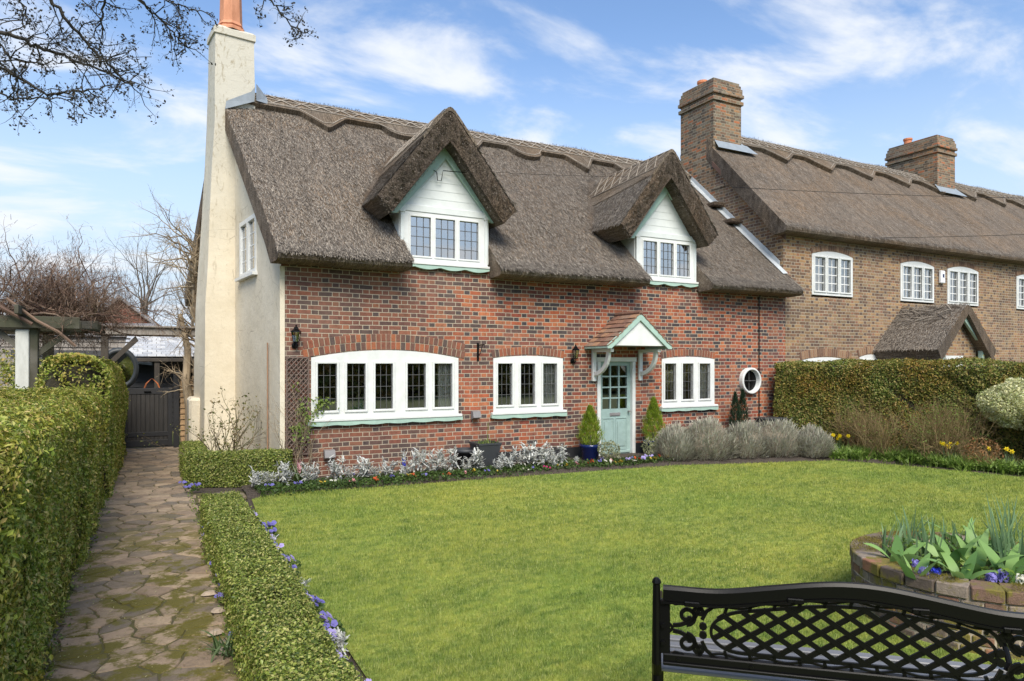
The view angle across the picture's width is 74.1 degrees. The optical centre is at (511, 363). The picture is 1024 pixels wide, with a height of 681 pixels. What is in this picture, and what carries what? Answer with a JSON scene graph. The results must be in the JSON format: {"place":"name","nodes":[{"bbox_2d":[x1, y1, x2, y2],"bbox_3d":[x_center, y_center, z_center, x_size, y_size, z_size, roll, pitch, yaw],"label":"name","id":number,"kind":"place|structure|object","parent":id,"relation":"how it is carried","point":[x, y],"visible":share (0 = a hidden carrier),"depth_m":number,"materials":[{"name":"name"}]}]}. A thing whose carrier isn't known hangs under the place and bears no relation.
{"place":"outdoors","nodes":[
{"label":"outdoors","id":0,"kind":"place"},
{"bbox_2d":[0,322,153,384],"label":"grey shed","id":1,"kind":"structure","parent":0,"point":[86,343],"depth_m":20.29,"materials":[{"name":"metal"}]},
{"bbox_2d":[11,336,194,430],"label":"garden shed","id":2,"kind":"structure","parent":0,"point":[150,364],"depth_m":18.51,"materials":[{"name":"tile"}]},
{"bbox_2d":[94,295,160,350],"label":"barn gable","id":3,"kind":"structure","parent":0,"point":[145,316],"depth_m":23.54,"materials":[{"name":"brown brick"}]},
{"bbox_2d":[41,445,246,680],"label":"path paving","id":4,"kind":"structure","parent":0,"point":[198,666],"depth_m":5.56,"materials":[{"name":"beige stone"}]},
{"bbox_2d":[42,454,245,680],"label":"path weeds","id":5,"kind":"object","parent":4,"relation":"on","point":[61,637],"visible":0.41,"depth_m":5.68,"materials":[{"name":"green plant"}]},
{"bbox_2d":[172,372,178,447],"bbox_3d":[-7.572,1.040,15.305,0.160,1.720,0.180,0,0,-28],"label":"gate post","id":6,"kind":"object","parent":4,"relation":"on","point":[175,413],"visible":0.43,"depth_m":15.23,"materials":[{"name":"black wood"}]},
{"bbox_2d":[124,387,171,447],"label":"garden gate","id":7,"kind":"structure","parent":6,"relation":"attached to","point":[149,412],"depth_m":15.10,"materials":[{"name":"black wood"}]},
{"bbox_2d":[195,629,236,662],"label":"strappy plant","id":8,"kind":"object","parent":4,"relation":"on","point":[226,648],"visible":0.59,"depth_m":4.34,"materials":[{"name":"green plant"}]},
{"bbox_2d":[71,486,366,678],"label":"path border soil","id":9,"kind":"structure","parent":0,"point":[205,489],"depth_m":10.13,"materials":[{"name":"brown soil"}]},
{"bbox_2d":[0,382,109,680],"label":"privet hedge","id":10,"kind":"object","parent":9,"relation":"on","point":[52,495],"visible":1,"depth_m":4.23,"materials":[{"name":"green plant"}]},
{"bbox_2d":[33,352,128,497],"bbox_3d":[-7.222,0.875,11.567,1.135,2.094,5.561,0,0,-28],"label":"privet hedge","id":11,"kind":"object","parent":9,"relation":"on","point":[106,376],"visible":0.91,"depth_m":9.54,"materials":[{"name":"green plant"}]},
{"bbox_2d":[96,325,194,360],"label":"timber arch","id":12,"kind":"structure","parent":9,"relation":"on","point":[150,330],"depth_m":14.61,"materials":[{"name":"wood"}]},
{"bbox_2d":[119,185,201,440],"bbox_3d":[-7.045,-0.947,15.053,3.113,5.698,2.460,0,0,-28],"label":"bare tree","id":13,"kind":"object","parent":9,"relation":"on","point":[185,379],"visible":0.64,"depth_m":14.97,"materials":[{"name":"brown plant"}]},
{"bbox_2d":[180,381,193,441],"bbox_3d":[-7.228,1.123,15.489,0.640,1.515,0.045,0,0,-28],"label":"board fence","id":14,"kind":"object","parent":9,"relation":"on","point":[182,421],"visible":0.24,"depth_m":15.36,"materials":[{"name":"brown wood"}]},
{"bbox_2d":[177,439,294,487],"bbox_3d":[-4.811,1.576,10.928,2.874,0.675,1.254,0,0,33],"label":"box hedge","id":15,"kind":"object","parent":9,"relation":"on","point":[202,464],"visible":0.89,"depth_m":10.42,"materials":[{"name":"green plant"}]},
{"bbox_2d":[197,487,369,680],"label":"box hedge","id":16,"kind":"object","parent":9,"relation":"on","point":[279,632],"visible":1,"depth_m":4.31,"materials":[{"name":"green plant"}]},
{"bbox_2d":[279,552,364,680],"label":"box border soil","id":17,"kind":"structure","parent":0,"point":[350,660],"depth_m":4.31,"materials":[{"name":"brown soil"}]},
{"bbox_2d":[323,620,344,632],"bbox_3d":[-1.222,1.807,4.662,0.149,0.122,0.178,0,0,-13],"label":"pansy","id":18,"kind":"object","parent":17,"relation":"on","point":[334,623],"visible":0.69,"depth_m":4.62,"materials":[{"name":"purple plant"}]},
{"bbox_2d":[330,627,349,659],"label":"silver ragwort","id":19,"kind":"object","parent":17,"relation":"on","point":[341,637],"visible":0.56,"depth_m":4.27,"materials":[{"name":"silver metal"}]},
{"bbox_2d":[0,0,1023,350],"label":"sky","id":20,"kind":"structure","parent":0,"point":[852,80],"materials":[{"name":"blue"}]},
{"bbox_2d":[241,453,830,501],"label":"front bed soil","id":21,"kind":"structure","parent":0,"point":[250,491],"depth_m":12.02,"materials":[{"name":"brown soil"}]},
{"bbox_2d":[249,466,268,486],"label":"silver ragwort","id":22,"kind":"object","parent":21,"relation":"on","point":[253,481],"visible":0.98,"depth_m":9.98,"materials":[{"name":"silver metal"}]},
{"bbox_2d":[274,461,296,484],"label":"silver ragwort","id":23,"kind":"object","parent":21,"relation":"on","point":[284,474],"visible":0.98,"depth_m":10.14,"materials":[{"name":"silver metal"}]},
{"bbox_2d":[248,378,339,476],"bbox_3d":[-3.305,1.034,10.804,1.542,1.737,1.294,0,0,39],"label":"climbing plant","id":24,"kind":"object","parent":21,"relation":"on","point":[304,435],"visible":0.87,"depth_m":10.79,"materials":[{"name":"brown plant"}]},
{"bbox_2d":[300,461,320,481],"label":"silver ragwort","id":25,"kind":"object","parent":21,"relation":"on","point":[314,475],"visible":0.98,"depth_m":10.36,"materials":[{"name":"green plant"}]},
{"bbox_2d":[326,455,347,479],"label":"silver ragwort","id":26,"kind":"object","parent":21,"relation":"on","point":[336,470],"visible":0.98,"depth_m":10.53,"materials":[{"name":"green plant"}]},
{"bbox_2d":[353,454,373,478],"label":"silver ragwort","id":27,"kind":"object","parent":21,"relation":"on","point":[363,470],"visible":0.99,"depth_m":10.63,"materials":[{"name":"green plant"}]},
{"bbox_2d":[379,455,397,475],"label":"silver ragwort","id":28,"kind":"object","parent":21,"relation":"on","point":[386,470],"visible":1,"depth_m":10.95,"materials":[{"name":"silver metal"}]},
{"bbox_2d":[400,447,429,473],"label":"silver ragwort","id":29,"kind":"object","parent":21,"relation":"on","point":[420,456],"visible":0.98,"depth_m":11.15,"materials":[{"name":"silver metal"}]},
{"bbox_2d":[421,448,444,471],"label":"silver ragwort","id":30,"kind":"object","parent":21,"relation":"on","point":[435,463],"visible":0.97,"depth_m":11.26,"materials":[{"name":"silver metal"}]},
{"bbox_2d":[436,445,460,470],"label":"silver ragwort","id":31,"kind":"object","parent":21,"relation":"on","point":[453,459],"visible":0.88,"depth_m":11.36,"materials":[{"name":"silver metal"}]},
{"bbox_2d":[454,447,473,467],"bbox_3d":[-0.822,1.700,11.979,0.410,0.400,0.410,0,0,-28],"label":"round pot","id":32,"kind":"object","parent":21,"relation":"on","point":[461,452],"visible":0.59,"depth_m":11.83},
{"bbox_2d":[253,454,681,498],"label":"bedding leaves","id":33,"kind":"object","parent":21,"relation":"on","point":[340,483],"visible":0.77,"depth_m":10.88,"materials":[{"name":"green plant"}]},
{"bbox_2d":[471,447,484,468],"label":"silver ragwort","id":34,"kind":"object","parent":21,"relation":"on","point":[477,459],"visible":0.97,"depth_m":11.49,"materials":[{"name":"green plant"}]},
{"bbox_2d":[469,423,501,469],"bbox_3d":[-0.472,1.475,11.938,0.440,0.850,0.440,0,0,-28],"label":"square planter","id":35,"kind":"object","parent":21,"relation":"on","point":[490,448],"visible":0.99,"depth_m":11.80,"materials":[{"name":"grey metal"}]},
{"bbox_2d":[499,447,517,467],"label":"silver ragwort","id":36,"kind":"object","parent":21,"relation":"on","point":[509,460],"visible":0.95,"depth_m":11.71,"materials":[{"name":"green plant"}]},
{"bbox_2d":[509,442,535,465],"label":"silver ragwort","id":37,"kind":"object","parent":21,"relation":"on","point":[524,454],"visible":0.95,"depth_m":11.96,"materials":[{"name":"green plant"}]},
{"bbox_2d":[527,441,549,465],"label":"silver ragwort","id":38,"kind":"object","parent":21,"relation":"on","point":[541,454],"visible":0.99,"depth_m":11.94,"materials":[{"name":"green plant"}]},
{"bbox_2d":[546,443,567,465],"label":"silver ragwort","id":39,"kind":"object","parent":21,"relation":"on","point":[562,454],"visible":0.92,"depth_m":12.13,"materials":[{"name":"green plant"}]},
{"bbox_2d":[576,404,604,460],"bbox_3d":[1.481,1.319,13.013,0.605,1.102,0.593,0,0,-28],"label":"potted conifer","id":40,"kind":"object","parent":21,"relation":"on","point":[589,451],"visible":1,"depth_m":12.91,"materials":[{"name":"green plant"}]},
{"bbox_2d":[597,438,620,458],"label":"edging shrub","id":41,"kind":"object","parent":21,"relation":"on","point":[602,453],"visible":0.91,"depth_m":12.69,"materials":[{"name":"green plant"}]},
{"bbox_2d":[641,436,658,455],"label":"edging shrub","id":42,"kind":"object","parent":21,"relation":"on","point":[648,447],"visible":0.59,"depth_m":13.20,"materials":[{"name":"green plant"}]},
{"bbox_2d":[641,397,665,451],"bbox_3d":[2.865,1.255,13.727,0.537,1.229,0.539,0,0,45],"label":"potted conifer","id":43,"kind":"object","parent":21,"relation":"on","point":[653,408],"visible":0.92,"depth_m":13.65,"materials":[{"name":"green plant"}]},
{"bbox_2d":[651,422,696,460],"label":"lavender bush","id":44,"kind":"object","parent":21,"relation":"on","point":[675,441],"visible":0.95,"depth_m":12.95,"materials":[{"name":"grey plant"}]},
{"bbox_2d":[683,414,741,460],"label":"lavender bush","id":45,"kind":"object","parent":21,"relation":"on","point":[714,440],"visible":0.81,"depth_m":13.06,"materials":[{"name":"grey plant"}]},
{"bbox_2d":[727,388,749,427],"bbox_3d":[4.979,1.215,14.889,0.599,1.370,0.398,0,0,-28],"label":"dwarf conifer","id":46,"kind":"object","parent":21,"relation":"on","point":[739,412],"visible":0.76,"depth_m":14.85,"materials":[{"name":"green plant"}]},
{"bbox_2d":[725,419,770,458],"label":"lavender bush","id":47,"kind":"object","parent":21,"relation":"on","point":[749,437],"visible":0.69,"depth_m":13.35,"materials":[{"name":"grey plant"}]},
{"bbox_2d":[758,417,803,457],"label":"lavender bush","id":48,"kind":"object","parent":21,"relation":"on","point":[780,437],"visible":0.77,"depth_m":13.50,"materials":[{"name":"grey plant"}]},
{"bbox_2d":[795,423,837,457],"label":"lavender bush","id":49,"kind":"object","parent":21,"relation":"on","point":[815,442],"visible":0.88,"depth_m":13.45,"materials":[{"name":"grey plant"}]},
{"bbox_2d":[251,459,1023,680],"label":"lawn","id":50,"kind":"structure","parent":0,"point":[406,654],"depth_m":6.68,"materials":[{"name":"green plant"}]},
{"bbox_2d":[652,577,1023,680],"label":"cast iron bench","id":51,"kind":"object","parent":50,"relation":"on","point":[715,655],"visible":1,"depth_m":3.01,"materials":[{"name":"black metal"}]},
{"bbox_2d":[850,530,1023,660],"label":"round brick planter","id":52,"kind":"object","parent":50,"relation":"on","point":[871,565],"visible":0.45,"depth_m":4.60,"materials":[{"name":"brick"}]},
{"bbox_2d":[879,519,903,556],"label":"daffodil plant","id":53,"kind":"object","parent":52,"relation":"on","point":[885,543],"visible":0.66,"depth_m":5.31,"materials":[{"name":"green plant"}]},
{"bbox_2d":[864,535,925,563],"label":"tulip plant","id":54,"kind":"object","parent":52,"relation":"in","point":[898,545],"visible":0.69,"depth_m":5.09,"materials":[{"name":"green plant"}]},
{"bbox_2d":[881,543,938,579],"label":"tulip plant","id":55,"kind":"object","parent":52,"relation":"in","point":[907,568],"visible":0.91,"depth_m":4.71,"materials":[{"name":"green plant"}]},
{"bbox_2d":[894,505,931,550],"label":"daffodil plant","id":56,"kind":"object","parent":52,"relation":"in","point":[908,538],"visible":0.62,"depth_m":5.40,"materials":[{"name":"green plant"}]},
{"bbox_2d":[907,513,946,564],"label":"daffodil plant","id":57,"kind":"object","parent":52,"relation":"on","point":[924,551],"visible":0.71,"depth_m":5.10,"materials":[{"name":"green plant"}]},
{"bbox_2d":[920,519,965,548],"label":"daffodil plant","id":58,"kind":"object","parent":52,"relation":"on","point":[944,537],"visible":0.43,"depth_m":5.22,"materials":[{"name":"green plant"}]},
{"bbox_2d":[912,534,981,570],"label":"tulip plant","id":59,"kind":"object","parent":52,"relation":"in","point":[935,551],"visible":0.69,"depth_m":4.95,"materials":[{"name":"green plant"}]},
{"bbox_2d":[886,531,1023,581],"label":"planter ground cover","id":60,"kind":"object","parent":52,"relation":"on","point":[962,562],"visible":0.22,"depth_m":4.91,"materials":[{"name":"green plant"}]},
{"bbox_2d":[927,550,996,579],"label":"tulip plant","id":61,"kind":"object","parent":52,"relation":"in","point":[953,568],"visible":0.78,"depth_m":4.67,"materials":[{"name":"green plant"}]},
{"bbox_2d":[923,517,1007,553],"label":"tulip plant","id":62,"kind":"object","parent":52,"relation":"in","point":[967,539],"visible":0.35,"depth_m":5.28,"materials":[{"name":"green plant"}]},
{"bbox_2d":[948,525,1010,564],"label":"tulip plant","id":63,"kind":"object","parent":52,"relation":"in","point":[970,533],"visible":0.32,"depth_m":5.22,"materials":[{"name":"green plant"}]},
{"bbox_2d":[945,528,1023,573],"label":"tulip plant","id":64,"kind":"object","parent":52,"relation":"in","point":[981,552],"visible":0.69,"depth_m":4.88,"materials":[{"name":"green plant"}]},
{"bbox_2d":[976,572,1006,582],"bbox_3d":[3.243,1.468,4.575,0.111,0.127,0.174,0,0,-28],"label":"hyacinth","id":65,"kind":"object","parent":52,"relation":"on","point":[991,577],"visible":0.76,"depth_m":4.57,"materials":[{"name":"purple plant"}]},
{"bbox_2d":[967,493,1023,569],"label":"daffodil plant","id":66,"kind":"object","parent":52,"relation":"on","point":[999,547],"visible":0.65,"depth_m":4.89,"materials":[{"name":"green plant"}]},
{"bbox_2d":[979,540,1023,582],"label":"tulip plant","id":67,"kind":"object","parent":52,"relation":"in","point":[1010,564],"visible":0.74,"depth_m":4.76,"materials":[{"name":"green plant"}]},
{"bbox_2d":[981,495,1023,555],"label":"daffodil plant","id":68,"kind":"object","parent":52,"relation":"on","point":[1010,535],"visible":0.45,"depth_m":5.07,"materials":[{"name":"green plant"}]},
{"bbox_2d":[997,569,1011,582],"bbox_3d":[3.332,1.464,4.605,0.135,0.130,0.133,0,0,24],"label":"hyacinth","id":69,"kind":"object","parent":52,"relation":"on","point":[1002,577],"visible":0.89,"depth_m":4.61,"materials":[{"name":"purple plant"}]},
{"bbox_2d":[1009,525,1023,574],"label":"daffodil plant","id":70,"kind":"object","parent":52,"relation":"on","point":[1021,548],"visible":0.44,"depth_m":4.78,"materials":[{"name":"green plant"}]},
{"bbox_2d":[725,186,1005,197],"bbox_3d":[9.321,-4.085,16.250,9.043,0.120,0.011,0,0,-10],"label":"overhead wire","id":71,"kind":"object","parent":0,"point":[867,193],"visible":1,"depth_m":16.10,"materials":[{"name":"black metal"}]},
{"bbox_2d":[828,457,1023,476],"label":"side bed soil","id":72,"kind":"structure","parent":0,"point":[909,464],"depth_m":12.58,"materials":[{"name":"brown soil"}]},
{"bbox_2d":[818,392,902,447],"bbox_3d":[7.132,1.230,14.124,1.456,1.353,1.780,0,0,-28],"label":"bare shrub","id":73,"kind":"object","parent":72,"relation":"on","point":[851,430],"visible":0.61,"depth_m":14.08,"materials":[{"name":"brown plant"}]},
{"bbox_2d":[842,399,940,458],"bbox_3d":[7.359,1.263,13.292,1.476,1.286,1.602,0,0,-38],"label":"bare shrub","id":74,"kind":"object","parent":72,"relation":"on","point":[883,439],"visible":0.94,"depth_m":13.18,"materials":[{"name":"brown plant"}]},
{"bbox_2d":[827,441,1023,474],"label":"ground cover","id":75,"kind":"object","parent":72,"relation":"on","point":[941,461],"visible":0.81,"depth_m":12.48,"materials":[{"name":"green plant"}]},
{"bbox_2d":[883,396,989,462],"bbox_3d":[7.771,1.235,12.716,1.959,1.342,1.880,0,0,-28],"label":"bare shrub","id":76,"kind":"object","parent":72,"relation":"on","point":[928,440],"visible":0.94,"depth_m":12.64,"materials":[{"name":"brown plant"}]},
{"bbox_2d":[891,391,999,454],"bbox_3d":[8.217,1.236,12.978,1.470,1.676,2.327,0,0,-28],"label":"bare shrub","id":77,"kind":"object","parent":72,"relation":"on","point":[960,429],"visible":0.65,"depth_m":12.65,"materials":[{"name":"brown plant"}]},
{"bbox_2d":[938,441,961,459],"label":"daffodil","id":78,"kind":"object","parent":72,"relation":"on","point":[944,444],"visible":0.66,"depth_m":12.51,"materials":[{"name":"green plant"}]},
{"bbox_2d":[952,456,977,471],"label":"border plant","id":79,"kind":"object","parent":72,"relation":"on","point":[965,467],"visible":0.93,"depth_m":11.93,"materials":[{"name":"green plant"}]},
{"bbox_2d":[946,437,1023,470],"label":"bare shrub","id":80,"kind":"object","parent":72,"relation":"on","point":[997,446],"visible":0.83,"depth_m":11.98,"materials":[{"name":"brown plant"}]},
{"bbox_2d":[976,377,1023,443],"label":"variegated shrub","id":81,"kind":"object","parent":72,"relation":"on","point":[1007,400],"visible":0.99,"depth_m":12.21,"materials":[{"name":"green plant"}]},
{"label":"ground","id":82,"kind":"structure","parent":0,"visible":0},
{"bbox_2d":[0,348,41,400],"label":"evergreen bush","id":83,"kind":"object","parent":82,"relation":"on","point":[6,369],"visible":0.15,"depth_m":13.88,"materials":[{"name":"green plant"}]},
{"bbox_2d":[0,304,105,398],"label":"pergola","id":84,"kind":"object","parent":82,"relation":"on","point":[25,345],"visible":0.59,"depth_m":9.58,"materials":[{"name":"white paint"}]},
{"bbox_2d":[0,214,187,366],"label":"wisteria","id":85,"kind":"object","parent":84,"relation":"on","point":[48,296],"visible":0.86,"depth_m":10.14,"materials":[{"name":"brown plant"}]},
{"bbox_2d":[109,347,138,387],"bbox_3d":[-9.120,0.760,15.755,0.800,2.280,0.120,0,0,-28],"label":"garden mirror","id":86,"kind":"object","parent":82,"relation":"on","point":[127,361],"visible":0.38,"depth_m":15.82,"materials":[{"name":"blue paint"}]},
{"bbox_2d":[84,224,183,325],"bbox_3d":[-19.328,-2.665,34.426,7.933,9.154,7.054,0,0,43],"label":"bare tree","id":87,"kind":"object","parent":82,"relation":"on","point":[148,285],"visible":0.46,"depth_m":34.53,"materials":[{"name":"brown plant"}]},
{"bbox_2d":[0,0,318,134],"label":"overhanging tree","id":88,"kind":"object","parent":82,"relation":"on","point":[99,57],"visible":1,"depth_m":5.63,"materials":[{"name":"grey plant"}]},
{"bbox_2d":[130,258,193,347],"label":"bare tree","id":89,"kind":"object","parent":82,"relation":"on","point":[181,302],"visible":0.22,"depth_m":40.72,"materials":[{"name":"brown plant"}]},
{"bbox_2d":[175,362,192,431],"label":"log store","id":90,"kind":"structure","parent":82,"relation":"on","point":[179,365],"depth_m":18.83,"materials":[{"name":"brown wood"}]},
{"bbox_2d":[184,0,805,478],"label":"thatched cottage","id":91,"kind":"structure","parent":82,"relation":"on","point":[382,268],"depth_m":13.09,"materials":[{"name":"red brick"}]},
{"bbox_2d":[235,213,257,281],"bbox_3d":[-4.879,-2.125,12.482,0.131,1.110,1.329,0,0,-35],"label":"window","id":92,"kind":"structure","parent":91,"relation":"in","point":[248,227],"depth_m":12.46,"materials":[{"name":"white paint"}]},
{"bbox_2d":[291,325,300,348],"bbox_3d":[-3.435,-0.430,10.782,0.170,0.380,0.206,0,0,-28],"label":"wall lantern","id":93,"kind":"object","parent":91,"relation":"attached to","point":[294,343],"depth_m":10.75,"materials":[{"name":"black metal"}]},
{"bbox_2d":[286,357,308,454],"bbox_3d":[-3.433,0.675,10.863,0.364,1.574,0.032,0,0,-28],"label":"trellis","id":94,"kind":"object","parent":91,"relation":"attached to","point":[303,453],"visible":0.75,"depth_m":10.85,"materials":[{"name":"brown wood"}]},
{"bbox_2d":[308,350,462,426],"bbox_3d":[-2.125,0.394,11.615,2.705,1.249,0.231,0,0,-28],"label":"window","id":95,"kind":"structure","parent":91,"relation":"in","point":[447,409],"depth_m":11.59,"materials":[{"name":"white paint"}]},
{"bbox_2d":[490,356,566,418],"bbox_3d":[0.306,0.434,12.897,1.630,1.169,0.231,0,0,-28],"label":"window","id":96,"kind":"structure","parent":91,"relation":"in","point":[547,371],"depth_m":12.90,"materials":[{"name":"white paint"}]},
{"bbox_2d":[601,362,630,453],"bbox_3d":[2.109,0.905,13.850,0.790,1.890,0.135,0,0,-28],"label":"front door","id":97,"kind":"structure","parent":91,"relation":"in","point":[615,422],"depth_m":13.90,"materials":[{"name":"green paint"}]},
{"bbox_2d":[660,357,717,411],"bbox_3d":[3.815,0.434,14.747,1.605,1.169,0.231,0,0,-28],"label":"window","id":98,"kind":"structure","parent":91,"relation":"in","point":[702,369],"depth_m":14.75,"materials":[{"name":"white paint"}]},
{"bbox_2d":[739,368,760,393],"bbox_3d":[5.453,0.390,15.516,0.600,0.600,0.115,0,0,-28],"label":"porthole window","id":99,"kind":"structure","parent":91,"relation":"in","point":[750,378],"depth_m":15.55,"materials":[{"name":"white paint"}]},
{"bbox_2d":[753,417,785,429],"bbox_3d":[5.789,1.555,15.233,0.610,0.690,0.410,0,0,-28],"label":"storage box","id":100,"kind":"object","parent":82,"relation":"on","point":[766,418],"visible":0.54,"depth_m":15.12,"materials":[{"name":"grey"}]},
{"bbox_2d":[678,77,1023,398],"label":"brick terrace","id":101,"kind":"structure","parent":82,"relation":"on","point":[874,291],"depth_m":18.38,"materials":[{"name":"brown brick"}]},
{"bbox_2d":[812,252,852,296],"bbox_3d":[8.006,-2.250,17.052,1.530,1.100,0.182,0,0,-28],"label":"window","id":102,"kind":"structure","parent":101,"relation":"in","point":[829,269],"depth_m":17.06,"materials":[{"name":"white paint"}]},
{"bbox_2d":[900,261,933,302],"bbox_3d":[11.111,-2.250,18.689,1.510,1.100,0.182,0,0,-28],"label":"window","id":103,"kind":"structure","parent":101,"relation":"in","point":[916,278],"depth_m":18.70,"materials":[{"name":"white paint"}]},
{"bbox_2d":[947,267,977,305],"bbox_3d":[13.039,-2.250,19.706,1.550,1.100,0.182,0,0,-28],"label":"window","id":104,"kind":"structure","parent":101,"relation":"in","point":[960,281],"depth_m":19.71,"materials":[{"name":"white paint"}]},
{"bbox_2d":[1016,275,1023,309],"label":"window","id":105,"kind":"structure","parent":101,"relation":"in","point":[1020,278],"depth_m":21.14,"materials":[{"name":"white paint"}]},
{"bbox_2d":[773,355,1023,462],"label":"boundary hedge","id":106,"kind":"object","parent":82,"relation":"on","point":[806,389],"visible":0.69,"depth_m":14.04,"materials":[{"name":"green plant"}]},
{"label":"rose bed soil","id":107,"kind":"structure","parent":0,"visible":0},
{"bbox_2d":[137,386,268,455],"bbox_3d":[-4.761,1.143,11.126,1.483,1.531,2.099,0,0,12],"label":"rose bush","id":108,"kind":"object","parent":107,"relation":"on","point":[234,441],"visible":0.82,"depth_m":11.13,"materials":[{"name":"brown plant"}]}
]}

